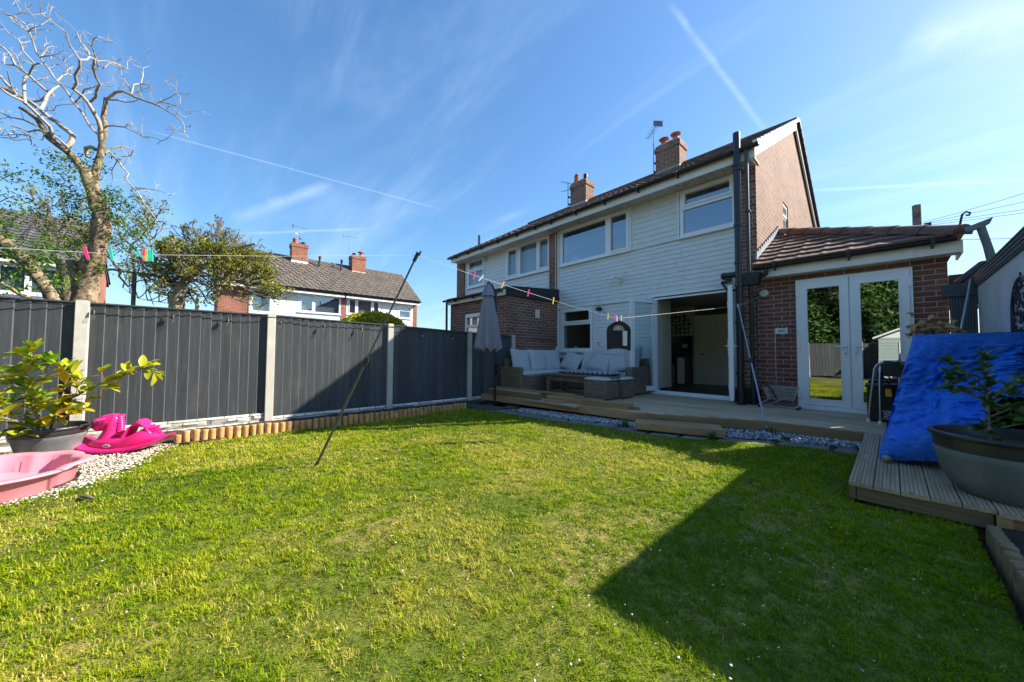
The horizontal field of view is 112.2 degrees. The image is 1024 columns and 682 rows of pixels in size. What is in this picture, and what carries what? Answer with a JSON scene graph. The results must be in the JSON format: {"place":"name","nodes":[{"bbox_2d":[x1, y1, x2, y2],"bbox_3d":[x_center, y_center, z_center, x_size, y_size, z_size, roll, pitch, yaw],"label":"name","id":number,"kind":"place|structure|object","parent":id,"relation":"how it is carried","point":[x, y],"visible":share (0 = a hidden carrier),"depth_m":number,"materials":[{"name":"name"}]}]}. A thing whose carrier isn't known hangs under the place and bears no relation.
{"place":"outdoors","nodes":[
{"label":"outdoors","id":0,"kind":"place"},
{"bbox_2d":[155,400,479,446],"bbox_3d":[-2.444,1.249,5.808,4.950,0.081,0.740,2,-3,-42],"label":"soil bed","id":1,"kind":"object","parent":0,"point":[170,440],"visible":0.37,"depth_m":5.24,"materials":[{"name":"brown soil"}]},
{"bbox_2d":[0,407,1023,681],"bbox_3d":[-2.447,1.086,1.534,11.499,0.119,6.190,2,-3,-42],"label":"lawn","id":2,"kind":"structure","parent":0,"point":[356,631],"depth_m":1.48,"materials":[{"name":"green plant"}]},
{"bbox_2d":[80,495,94,499],"bbox_3d":[-3.027,1.110,2.449,0.172,0.033,0.028,0,-2,21],"label":"twig","id":3,"kind":"object","parent":2,"relation":"on","point":[87,497],"visible":1,"depth_m":2.43,"materials":[{"name":"beige wood"}]},
{"bbox_2d":[314,251,421,466],"bbox_3d":[-1.341,0.186,3.179,1.014,2.033,0.042,0,-2,7],"label":"line prop","id":4,"kind":"object","parent":2,"relation":"on","point":[367,358],"visible":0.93,"depth_m":3.17,"materials":[{"name":"metal"}]},
{"bbox_2d":[0,0,1023,332],"label":"sky","id":5,"kind":"structure","parent":0,"point":[405,128],"materials":[{"name":"blue"}]},
{"bbox_2d":[125,402,1023,630],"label":"soil ground","id":6,"kind":"structure","parent":0,"point":[1016,609],"depth_m":2.54,"materials":[{"name":"brown soil"}]},
{"bbox_2d":[0,443,178,505],"bbox_3d":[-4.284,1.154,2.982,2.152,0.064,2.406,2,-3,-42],"label":"gravel","id":7,"kind":"structure","parent":6,"relation":"on","point":[91,469],"depth_m":3.18,"materials":[{"name":"white gravel"}]},
{"bbox_2d":[2,420,91,452],"bbox_3d":[-4.677,1.022,3.477,0.544,0.335,0.544,2,-3,-42],"label":"plant pot","id":8,"kind":"object","parent":7,"relation":"on","point":[69,435],"visible":0.77,"depth_m":3.36,"materials":[{"name":"plastic"}]},
{"bbox_2d":[0,338,164,437],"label":"laurel bush","id":9,"kind":"object","parent":8,"relation":"in","point":[31,390],"visible":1,"depth_m":3.36,"materials":[{"name":"green plant"}]},
{"bbox_2d":[0,450,94,503],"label":"shell pool","id":10,"kind":"structure","parent":7,"relation":"on","point":[24,474],"depth_m":2.91,"materials":[{"name":"pink plastic"}]},
{"bbox_2d":[75,413,175,454],"bbox_3d":[-4.210,0.995,3.737,0.881,0.413,0.362,1,-2,-8],"label":"rocking horse","id":11,"kind":"object","parent":7,"relation":"on","point":[114,437],"visible":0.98,"depth_m":3.67},
{"bbox_2d":[0,296,515,453],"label":"garden fence","id":12,"kind":"object","parent":6,"relation":"on","point":[218,369],"visible":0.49,"depth_m":4.91,"materials":[{"name":"dark grey painted metal"},{"name":"concrete"}]},
{"bbox_2d":[0,301,555,345],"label":"festoon lights","id":13,"kind":"object","parent":12,"relation":"attached to","point":[93,312],"visible":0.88,"depth_m":4.80,"materials":[{"name":"black plastic"}]},
{"bbox_2d":[174,402,465,444],"bbox_3d":[-2.398,1.251,5.340,4.088,0.265,0.195,2,-3,-41],"label":"log edging","id":14,"kind":"object","parent":6,"relation":"on","point":[329,422],"visible":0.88,"depth_m":4.80,"materials":[{"name":"brown wood"}]},
{"bbox_2d":[506,407,861,451],"bbox_3d":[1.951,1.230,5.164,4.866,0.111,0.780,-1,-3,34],"label":"gravel","id":15,"kind":"structure","parent":6,"relation":"on","point":[739,433],"depth_m":4.42,"materials":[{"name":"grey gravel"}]},
{"bbox_2d":[466,282,521,410],"bbox_3d":[-0.404,0.065,7.101,1.010,2.585,1.090,2,-3,-42],"label":"parasol","id":16,"kind":"object","parent":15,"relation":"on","point":[488,335],"visible":0.97,"depth_m":6.96,"materials":[{"name":"grey fabric"},{"name":"metal"},{"name":"plastic"}]},
{"bbox_2d":[737,304,768,431],"bbox_3d":[3.575,0.294,5.152,0.065,1.900,1.346,0,-2,22],"label":"line prop","id":17,"kind":"object","parent":15,"relation":"on","point":[750,360],"visible":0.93,"depth_m":5.04,"materials":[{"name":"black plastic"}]},
{"bbox_2d":[481,388,886,441],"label":"timber deck","id":18,"kind":"structure","parent":6,"relation":"on","point":[810,422],"depth_m":5.14,"materials":[{"name":"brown wood"}]},
{"bbox_2d":[487,389,540,399],"bbox_3d":[0.004,1.077,6.981,1.465,0.105,0.045,-2,-3,43],"label":"timber plank","id":19,"kind":"object","parent":18,"relation":"on","point":[518,394],"visible":1,"depth_m":6.89,"materials":[{"name":"brown wood"}]},
{"bbox_2d":[489,388,540,393],"bbox_3d":[0.028,1.020,7.038,1.335,0.020,0.140,-2,-3,43],"label":"timber plank","id":20,"kind":"object","parent":19,"relation":"on","point":[516,391],"visible":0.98,"depth_m":6.92,"materials":[{"name":"brown wood"}]},
{"bbox_2d":[544,399,562,403],"bbox_3d":[0.740,1.083,6.190,0.381,0.044,0.075,-2,-3,43],"label":"timber plank","id":21,"kind":"object","parent":18,"relation":"on","point":[553,401],"visible":1,"depth_m":6.14,"materials":[{"name":"brown wood"}]},
{"bbox_2d":[500,358,648,394],"bbox_3d":[1.430,0.778,7.960,2.250,0.755,2.620,2,-3,-42],"label":"corner sofa","id":22,"kind":"object","parent":18,"relation":"on","point":[511,376],"visible":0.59,"depth_m":7.84,"materials":[{"name":"wicker"}]},
{"bbox_2d":[523,370,554,376],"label":"cushion","id":23,"kind":"object","parent":22,"relation":"on","point":[531,373],"visible":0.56,"depth_m":8.07,"materials":[{"name":"grey fabric"}]},
{"bbox_2d":[510,348,530,369],"bbox_3d":[0.204,0.475,8.276,0.588,0.586,0.266,2,-3,-42],"label":"cushion","id":24,"kind":"object","parent":23,"relation":"on","point":[519,358],"visible":0.86,"depth_m":8.18,"materials":[{"name":"grey fabric"}]},
{"bbox_2d":[527,349,546,369],"bbox_3d":[0.634,0.492,8.665,0.570,0.567,0.264,2,-3,-42],"label":"cushion","id":25,"kind":"object","parent":23,"relation":"on","point":[537,361],"visible":0.88,"depth_m":8.55,"materials":[{"name":"grey fabric"}]},
{"bbox_2d":[541,372,630,391],"bbox_3d":[1.567,0.945,7.526,0.760,0.427,1.840,2,-3,-42],"label":"rattan table","id":26,"kind":"object","parent":18,"relation":"on","point":[564,378],"visible":0.48,"depth_m":7.50,"materials":[{"name":"brown wicker"}]},
{"bbox_2d":[558,369,622,375],"bbox_3d":[1.674,0.680,7.509,0.485,0.111,1.468,2,-3,-42],"label":"bench pad","id":27,"kind":"object","parent":26,"relation":"on","point":[591,372],"visible":0.94,"depth_m":7.28,"materials":[{"name":"fabric"}]},
{"bbox_2d":[549,398,630,409],"bbox_3d":[1.279,1.076,5.909,1.530,0.044,0.070,-2,-3,41],"label":"timber plank","id":28,"kind":"object","parent":18,"relation":"on","point":[598,405],"visible":0.67,"depth_m":5.76,"materials":[{"name":"brown wood"}]},
{"bbox_2d":[547,395,631,406],"bbox_3d":[1.273,1.031,5.932,1.609,0.044,0.070,-2,-3,42],"label":"timber plank","id":29,"kind":"object","parent":28,"relation":"on","point":[592,401],"visible":1,"depth_m":5.82,"materials":[{"name":"brown wood"}]},
{"bbox_2d":[584,381,618,400],"bbox_3d":[1.765,0.965,6.800,0.420,0.338,0.540,2,-3,-42],"label":"footstool","id":30,"kind":"object","parent":18,"relation":"on","point":[606,391],"visible":0.88,"depth_m":6.62,"materials":[{"name":"wicker"}]},
{"bbox_2d":[584,377,619,381],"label":"cushion","id":31,"kind":"object","parent":30,"relation":"on","point":[600,379],"visible":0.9,"depth_m":6.66,"materials":[{"name":"grey fabric"}]},
{"bbox_2d":[618,381,633,398],"bbox_3d":[2.153,0.976,7.057,0.420,0.338,0.540,2,-3,-42],"label":"footstool","id":32,"kind":"object","parent":18,"relation":"on","point":[626,388],"visible":0.51,"depth_m":6.79,"materials":[{"name":"wicker"}]},
{"bbox_2d":[617,376,633,380],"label":"cushion","id":33,"kind":"object","parent":32,"relation":"on","point":[628,378],"visible":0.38,"depth_m":6.85,"materials":[{"name":"grey fabric"}]},
{"bbox_2d":[865,382,897,421],"bbox_3d":[5.186,0.828,4.559,0.480,0.488,0.690,2,-3,-42],"label":"storage box","id":34,"kind":"object","parent":18,"relation":"on","point":[887,401],"visible":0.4,"depth_m":4.55,"materials":[{"name":"black plastic"}]},
{"bbox_2d":[866,361,903,424],"bbox_3d":[4.768,0.661,4.401,0.217,0.807,0.359,2,-3,-42],"label":"walking frame","id":35,"kind":"object","parent":18,"relation":"on","point":[868,419],"visible":0.7,"depth_m":4.47,"materials":[{"name":"grey metal"}]},
{"bbox_2d":[880,362,904,413],"bbox_3d":[4.955,0.660,4.389,0.330,0.796,0.370,2,-3,-42],"label":"folding chair","id":36,"kind":"object","parent":18,"relation":"on","point":[894,370],"visible":0.52,"depth_m":4.38,"materials":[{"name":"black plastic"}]},
{"bbox_2d":[904,312,968,337],"bbox_3d":[4.859,0.351,3.876,0.387,1.381,0.585,7,-7,-73],"label":"dried plant","id":37,"kind":"object","parent":18,"relation":"on","point":[931,328],"visible":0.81,"depth_m":3.88,"materials":[{"name":"brown plant"}]},
{"bbox_2d":[960,279,971,329],"bbox_3d":[5.626,0.135,4.286,0.471,1.856,0.035,1,-2,-16],"label":"leaning pole","id":38,"kind":"object","parent":18,"relation":"on","point":[965,304],"visible":0.33,"depth_m":4.33,"materials":[{"name":"grey metal"}]},
{"bbox_2d":[752,211,972,414],"bbox_3d":[6.733,-0.526,6.775,4.962,4.030,2.424,2,-3,-42],"label":"side extension","id":39,"kind":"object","parent":6,"relation":"on","point":[839,302],"visible":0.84,"depth_m":5.36,"materials":[{"name":"brick"}]},
{"bbox_2d":[8,248,757,317],"bbox_3d":[0.063,-0.601,3.670,10.025,0.633,0.026,2,-2,-30],"label":"washing line","id":40,"kind":"object","parent":39,"relation":"attached to","point":[360,255],"visible":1,"depth_m":2.96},
{"bbox_2d":[82,246,89,259],"bbox_3d":[-2.647,-0.546,2.138,0.032,0.081,0.010,2,-2,-29],"label":"clothes peg","id":41,"kind":"object","parent":40,"relation":"hanging from","point":[86,253],"visible":1,"depth_m":2.14,"materials":[{"name":"pink plastic"}]},
{"bbox_2d":[108,248,113,260],"bbox_3d":[-2.554,-0.553,2.192,0.027,0.081,0.010,2,-2,-29],"label":"clothes peg","id":42,"kind":"object","parent":40,"relation":"hanging from","point":[111,254],"visible":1,"depth_m":2.19,"materials":[{"name":"teal plastic"}]},
{"bbox_2d":[150,249,153,261],"bbox_3d":[-2.393,-0.568,2.284,0.019,0.081,0.010,2,-2,-29],"label":"clothes peg","id":43,"kind":"object","parent":40,"relation":"hanging from","point":[151,256],"visible":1,"depth_m":2.28,"materials":[{"name":"teal plastic"}]},
{"bbox_2d":[607,321,630,350],"bbox_3d":[1.365,-0.083,4.396,0.302,0.415,0.044,0,-2,0],"label":"mirror","id":44,"kind":"object","parent":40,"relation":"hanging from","point":[618,334],"visible":1,"depth_m":4.38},
{"bbox_2d":[796,276,851,407],"bbox_3d":[4.983,0.015,5.526,0.120,2.031,0.633,2,-3,-42],"label":"door","id":45,"kind":"structure","parent":39,"relation":"in","point":[823,344],"depth_m":5.52,"materials":[{"name":"plastic"}]},
{"bbox_2d":[849,269,912,408],"bbox_3d":[5.417,0.001,5.047,0.120,2.031,0.633,2,-3,-42],"label":"door","id":46,"kind":"structure","parent":39,"relation":"in","point":[880,301],"depth_m":5.11,"materials":[{"name":"plastic"}]},
{"bbox_2d":[952,217,995,283],"bbox_3d":[6.271,-1.099,4.325,0.961,0.770,0.911,-1,-3,37],"label":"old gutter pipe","id":47,"kind":"object","parent":39,"relation":"attached to","point":[986,243],"visible":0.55,"depth_m":4.22,"materials":[{"name":"plastic"}]},
{"bbox_2d":[849,433,1023,539],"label":"timber platform","id":48,"kind":"structure","parent":6,"relation":"on","point":[925,488],"depth_m":2.27,"materials":[{"name":"brown wood"}]},
{"bbox_2d":[882,455,891,461],"bbox_3d":[3.068,0.959,2.815,0.079,0.054,0.061,2,-3,-42],"label":"beach pebble","id":49,"kind":"object","parent":48,"relation":"on","point":[887,458],"visible":1,"depth_m":2.79,"materials":[{"name":"grey stone"}]},
{"bbox_2d":[878,332,1023,461],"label":"tarpaulin","id":50,"kind":"object","parent":48,"relation":"on","point":[920,404],"visible":0.89,"depth_m":2.94,"materials":[{"name":"blue plastic"}]},
{"bbox_2d":[926,424,1023,507],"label":"plant pot","id":51,"kind":"object","parent":48,"relation":"on","point":[979,463],"visible":0.95,"depth_m":2.08,"materials":[{"name":"plastic"}]},
{"bbox_2d":[934,345,1023,441],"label":"oak sapling","id":52,"kind":"object","parent":51,"relation":"on","point":[988,403],"visible":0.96,"depth_m":2.15,"materials":[{"name":"green plant"}]},
{"bbox_2d":[941,282,978,332],"bbox_3d":[5.849,0.277,4.476,0.110,2.045,0.284,2,-3,-42],"label":"ribbed screen","id":53,"kind":"object","parent":6,"relation":"on","point":[955,294],"visible":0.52,"depth_m":4.47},
{"bbox_2d":[974,226,1023,429],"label":"garden wall","id":54,"kind":"structure","parent":6,"relation":"on","point":[996,275],"depth_m":3.44,"materials":[{"name":"white paint"}]},
{"bbox_2d":[1010,272,1023,416],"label":"wall trellis","id":55,"kind":"object","parent":54,"relation":"attached to","point":[1015,294],"depth_m":2.95,"materials":[{"name":"black metal"}]},
{"bbox_2d":[986,525,1023,617],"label":"log edging","id":56,"kind":"object","parent":6,"relation":"on","point":[1006,557],"visible":0.97,"depth_m":1.59,"materials":[{"name":"brown wood"}]},
{"bbox_2d":[486,409,857,454],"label":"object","id":57,"kind":"structure","parent":0,"point":[632,429],"depth_m":4.40,"materials":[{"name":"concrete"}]},
{"bbox_2d":[619,420,630,427],"bbox_3d":[1.603,1.166,4.866,0.187,0.126,0.216,1,-2,-11],"label":"weed tuft","id":58,"kind":"object","parent":57,"relation":"on","point":[625,424],"visible":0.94,"depth_m":4.85,"materials":[{"name":"green plant"}]},
{"bbox_2d":[635,418,724,437],"bbox_3d":[2.158,1.131,4.497,1.034,0.095,0.357,-1,-2,23],"label":"step sleeper","id":59,"kind":"object","parent":57,"relation":"on","point":[698,429],"visible":1,"depth_m":4.41,"materials":[{"name":"wood"}]},
{"bbox_2d":[706,431,718,440],"bbox_3d":[2.395,1.132,4.138,0.197,0.110,0.159,0,-2,-2],"label":"weed tuft","id":60,"kind":"object","parent":57,"relation":"on","point":[712,436],"visible":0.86,"depth_m":4.11,"materials":[{"name":"green plant"}]},
{"bbox_2d":[780,434,792,441],"bbox_3d":[3.208,1.132,4.043,0.122,0.092,0.144,1,-2,-12],"label":"weed tuft","id":61,"kind":"object","parent":57,"relation":"on","point":[785,438],"visible":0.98,"depth_m":4.03,"materials":[{"name":"green plant"}]},
{"bbox_2d":[758,327,800,410],"bbox_3d":[4.425,0.441,5.717,0.313,1.340,0.542,2,-3,-42],"label":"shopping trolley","id":62,"kind":"object","parent":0,"point":[779,331],"visible":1,"depth_m":5.72,"materials":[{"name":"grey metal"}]},
{"bbox_2d":[999,527,1023,556],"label":"soil bed","id":63,"kind":"object","parent":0,"point":[1016,537],"visible":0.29,"depth_m":1.83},
{"label":"ground","id":64,"kind":"structure","parent":0,"visible":0},
{"bbox_2d":[0,162,87,299],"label":"leaning tree","id":65,"kind":"object","parent":64,"relation":"on","point":[32,267],"visible":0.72,"depth_m":5.87,"materials":[{"name":"green plant"}]},
{"bbox_2d":[0,281,32,297],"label":"cut branch","id":66,"kind":"object","parent":65,"relation":"on","point":[5,285],"visible":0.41,"depth_m":5.99,"materials":[{"name":"brown wood"}]},
{"bbox_2d":[0,208,110,302],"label":"row house","id":67,"kind":"structure","parent":64,"relation":"on","point":[105,278],"depth_m":14.38,"materials":[{"name":"brick"}]},
{"bbox_2d":[0,262,58,296],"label":"window","id":68,"kind":"structure","parent":67,"relation":"in","point":[30,292],"depth_m":13.82,"materials":[{"name":"plastic"}]},
{"bbox_2d":[55,260,78,300],"bbox_3d":[-8.387,-0.014,6.459,0.327,2.998,0.287,2,-3,-42],"label":"tree stump","id":69,"kind":"object","parent":64,"relation":"on","point":[64,263],"visible":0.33,"depth_m":6.40,"materials":[{"name":"brown plant"}]},
{"bbox_2d":[0,172,189,304],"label":"spreading tree","id":70,"kind":"object","parent":64,"relation":"on","point":[132,291],"visible":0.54,"depth_m":8.63,"materials":[{"name":"green plant"}]},
{"bbox_2d":[0,0,209,302],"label":"bare tree","id":71,"kind":"object","parent":64,"relation":"on","point":[101,221],"visible":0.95,"depth_m":6.51,"materials":[{"name":"brown plant"}]},
{"bbox_2d":[118,213,296,312],"bbox_3d":[-7.366,-0.806,8.622,3.370,4.752,3.030,-1,-2,24],"label":"pollarded tree","id":72,"kind":"object","parent":64,"relation":"on","point":[241,257],"visible":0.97,"depth_m":8.29,"materials":[{"name":"green plant"}]},
{"bbox_2d":[212,224,347,319],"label":"row house","id":73,"kind":"structure","parent":64,"relation":"on","point":[320,293],"depth_m":20.81,"materials":[{"name":"white paint"}]},
{"bbox_2d":[249,292,271,313],"bbox_3d":[-13.870,-2.146,19.047,1.060,1.285,0.140,2,-3,-42],"label":"window","id":74,"kind":"structure","parent":73,"relation":"in","point":[268,309],"depth_m":19.04,"materials":[{"name":"plastic"}]},
{"bbox_2d":[298,293,341,315],"bbox_3d":[-11.703,-2.215,21.016,2.410,1.135,0.140,2,-3,-42],"label":"window","id":75,"kind":"structure","parent":73,"relation":"in","point":[307,303],"depth_m":20.97,"materials":[{"name":"plastic"}]},
{"bbox_2d":[341,310,406,325],"bbox_3d":[-4.850,0.270,12.078,2.757,2.687,2.740,2,-3,-42],"label":"clipped bush","id":76,"kind":"object","parent":64,"relation":"on","point":[372,316],"visible":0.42,"depth_m":11.46,"materials":[{"name":"green plant"}]},
{"bbox_2d":[331,234,420,326],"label":"row house","id":77,"kind":"structure","parent":64,"relation":"on","point":[368,290],"depth_m":24.24,"materials":[{"name":"tile"}]},
{"bbox_2d":[347,298,379,314],"bbox_3d":[-9.777,-2.195,22.763,2.150,1.105,0.140,2,-3,-42],"label":"window","id":78,"kind":"structure","parent":77,"relation":"in","point":[354,305],"depth_m":22.66,"materials":[{"name":"plastic"}]},
{"bbox_2d":[398,304,411,319],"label":"window","id":79,"kind":"structure","parent":77,"relation":"in","point":[404,311],"depth_m":24.66,"materials":[{"name":"plastic"}]},
{"bbox_2d":[442,285,559,349],"bbox_3d":[-0.395,0.040,10.173,2.204,3.060,2.805,2,-3,-42],"label":"flat roof extension","id":80,"kind":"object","parent":64,"relation":"on","point":[521,316],"visible":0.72,"depth_m":9.37,"materials":[{"name":"brick"}]},
{"bbox_2d":[465,313,479,332],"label":"window","id":81,"kind":"structure","parent":80,"relation":"in","point":[471,320],"depth_m":9.74,"materials":[{"name":"plastic"}]},
{"bbox_2d":[447,173,621,296],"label":"semi detached house","id":82,"kind":"structure","parent":64,"relation":"on","point":[518,256],"depth_m":11.86,"materials":[{"name":"brick"}]},
{"bbox_2d":[466,257,484,289],"bbox_3d":[-1.364,-2.571,13.005,0.140,1.125,1.130,2,-3,-42],"label":"window","id":83,"kind":"structure","parent":82,"relation":"in","point":[482,267],"depth_m":13.01,"materials":[{"name":"plastic"}]},
{"bbox_2d":[504,235,549,280],"bbox_3d":[0.464,-2.621,10.991,0.140,1.100,2.050,2,-3,-42],"label":"window","id":84,"kind":"structure","parent":82,"relation":"in","point":[518,249],"depth_m":11.15,"materials":[{"name":"plastic"}]},
{"bbox_2d":[541,117,819,404],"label":"semi detached house","id":85,"kind":"structure","parent":64,"relation":"on","point":[674,233],"depth_m":8.03,"materials":[{"name":"brick"}]},
{"bbox_2d":[559,306,592,352],"bbox_3d":[1.762,-0.301,9.436,0.140,1.235,1.130,2,-3,-42],"label":"window","id":86,"kind":"structure","parent":85,"relation":"in","point":[564,323],"depth_m":9.42,"materials":[{"name":"plastic"}]},
{"bbox_2d":[558,208,630,267],"bbox_3d":[2.132,-2.669,9.130,0.140,1.070,2.210,2,-3,-42],"label":"window","id":87,"kind":"structure","parent":85,"relation":"in","point":[609,235],"depth_m":9.04,"materials":[{"name":"glass"}]},
{"bbox_2d":[629,298,657,390],"bbox_3d":[2.913,0.078,7.589,0.726,2.035,0.139,1,-2,-23],"label":"door","id":88,"kind":"structure","parent":85,"relation":"in","point":[653,310],"depth_m":7.66,"materials":[{"name":"plastic"}]},
{"bbox_2d":[677,357,684,383],"bbox_3d":[4.674,0.818,9.525,0.040,0.720,0.180,2,-3,-42],"label":"cupboard door","id":89,"kind":"structure","parent":85,"relation":"in","point":[680,361],"depth_m":9.51,"materials":[{"name":"grey wood"}]},
{"bbox_2d":[678,174,733,239],"bbox_3d":[3.991,-2.726,7.081,0.140,1.055,1.085,2,-3,-42],"label":"window","id":90,"kind":"structure","parent":85,"relation":"in","point":[708,207],"depth_m":7.06,"materials":[{"name":"glass"}]},
{"bbox_2d":[694,314,728,385],"bbox_3d":[5.610,0.245,9.561,0.060,1.960,0.970,2,-3,-42],"label":"inner door","id":91,"kind":"structure","parent":85,"relation":"in","point":[711,331],"depth_m":9.59,"materials":[{"name":"white wood"}]},
{"bbox_2d":[725,285,736,400],"bbox_3d":[4.039,0.040,6.354,0.188,2.035,0.726,-1,-2,32],"label":"door","id":92,"kind":"structure","parent":85,"relation":"in","point":[730,345],"depth_m":6.05,"materials":[{"name":"plastic"}]},
{"bbox_2d":[783,204,786,227],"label":"window","id":93,"kind":"structure","parent":85,"relation":"in","point":[784,208],"depth_m":8.41,"materials":[{"name":"plastic"}]},
{"bbox_2d":[948,274,977,309],"bbox_3d":[6.910,-0.749,5.295,0.700,0.470,0.280,2,-3,-42],"label":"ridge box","id":94,"kind":"object","parent":64,"relation":"on","point":[951,278],"visible":0.13,"depth_m":5.13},
{"bbox_2d":[912,193,1023,239],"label":"utility pole","id":95,"kind":"object","parent":64,"relation":"on","point":[916,215],"visible":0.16,"depth_m":12.86,"materials":[{"name":"wood"}]},
{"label":"timber plank","id":96,"kind":"object","parent":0,"visible":0},
{"bbox_2d":[496,386,551,393],"bbox_3d":[0.197,1.027,7.239,1.510,0.045,0.090,-1,-3,41],"label":"timber plank","id":97,"kind":"object","parent":96,"relation":"on","point":[537,391],"visible":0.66,"depth_m":7.15,"materials":[{"name":"brown wood"}]},
{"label":"timber plank","id":98,"kind":"object","parent":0,"visible":0},
{"bbox_2d":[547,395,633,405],"bbox_3d":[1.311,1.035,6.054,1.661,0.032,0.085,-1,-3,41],"label":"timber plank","id":99,"kind":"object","parent":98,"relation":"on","point":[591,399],"visible":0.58,"depth_m":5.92,"materials":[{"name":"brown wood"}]},
{"bbox_2d":[551,392,573,396],"bbox_3d":[0.959,1.016,6.525,0.422,0.035,0.170,-2,-3,42],"label":"timber plank","id":100,"kind":"object","parent":99,"relation":"on","point":[562,394],"visible":0.94,"depth_m":6.46,"materials":[{"name":"brown wood"}]},
{"bbox_2d":[581,397,604,400],"bbox_3d":[1.393,1.006,5.995,0.456,0.023,0.050,-1,-3,39],"label":"timber plank","id":101,"kind":"object","parent":99,"relation":"on","point":[593,398],"visible":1,"depth_m":5.96,"materials":[{"name":"brown wood"}]},
{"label":"cushion","id":102,"kind":"object","parent":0,"visible":0},
{"bbox_2d":[543,350,560,369],"bbox_3d":[1.049,0.508,9.040,0.570,0.567,0.264,2,-3,-42],"label":"cushion","id":103,"kind":"object","parent":102,"relation":"on","point":[552,359],"visible":0.84,"depth_m":8.94,"materials":[{"name":"grey fabric"}]},
{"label":"cushion","id":104,"kind":"object","parent":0,"visible":0},
{"bbox_2d":[560,351,582,368],"bbox_3d":[1.556,0.529,8.987,0.312,0.549,0.674,2,-3,-36],"label":"cushion","id":105,"kind":"object","parent":104,"relation":"on","point":[571,360],"visible":0.92,"depth_m":8.89,"materials":[{"name":"grey fabric"}]},
{"bbox_2d":[581,350,599,369],"bbox_3d":[1.964,0.499,8.656,0.260,0.535,0.552,2,-3,-42],"label":"cushion","id":106,"kind":"object","parent":104,"relation":"on","point":[587,357],"visible":0.56,"depth_m":8.66,"materials":[{"name":"grey fabric"}]},
{"bbox_2d":[586,351,614,369],"bbox_3d":[2.131,0.507,8.294,0.312,0.518,0.684,2,-3,-36],"label":"cushion","id":107,"kind":"object","parent":104,"relation":"on","point":[598,361],"visible":0.83,"depth_m":8.22,"materials":[{"name":"grey fabric"}]},
{"bbox_2d":[609,355,625,370],"bbox_3d":[2.423,0.525,7.910,0.507,0.445,0.292,-1,-3,38],"label":"cushion","id":108,"kind":"object","parent":104,"relation":"on","point":[616,363],"visible":0.79,"depth_m":7.84,"materials":[{"name":"grey fabric"}]},
{"bbox_2d":[622,344,641,371],"bbox_3d":[2.691,0.400,7.739,0.290,0.640,0.440,1,-2,-28],"label":"cushion","id":109,"kind":"object","parent":104,"relation":"on","point":[638,350],"visible":0.45,"depth_m":7.60,"materials":[{"name":"grey fabric"}]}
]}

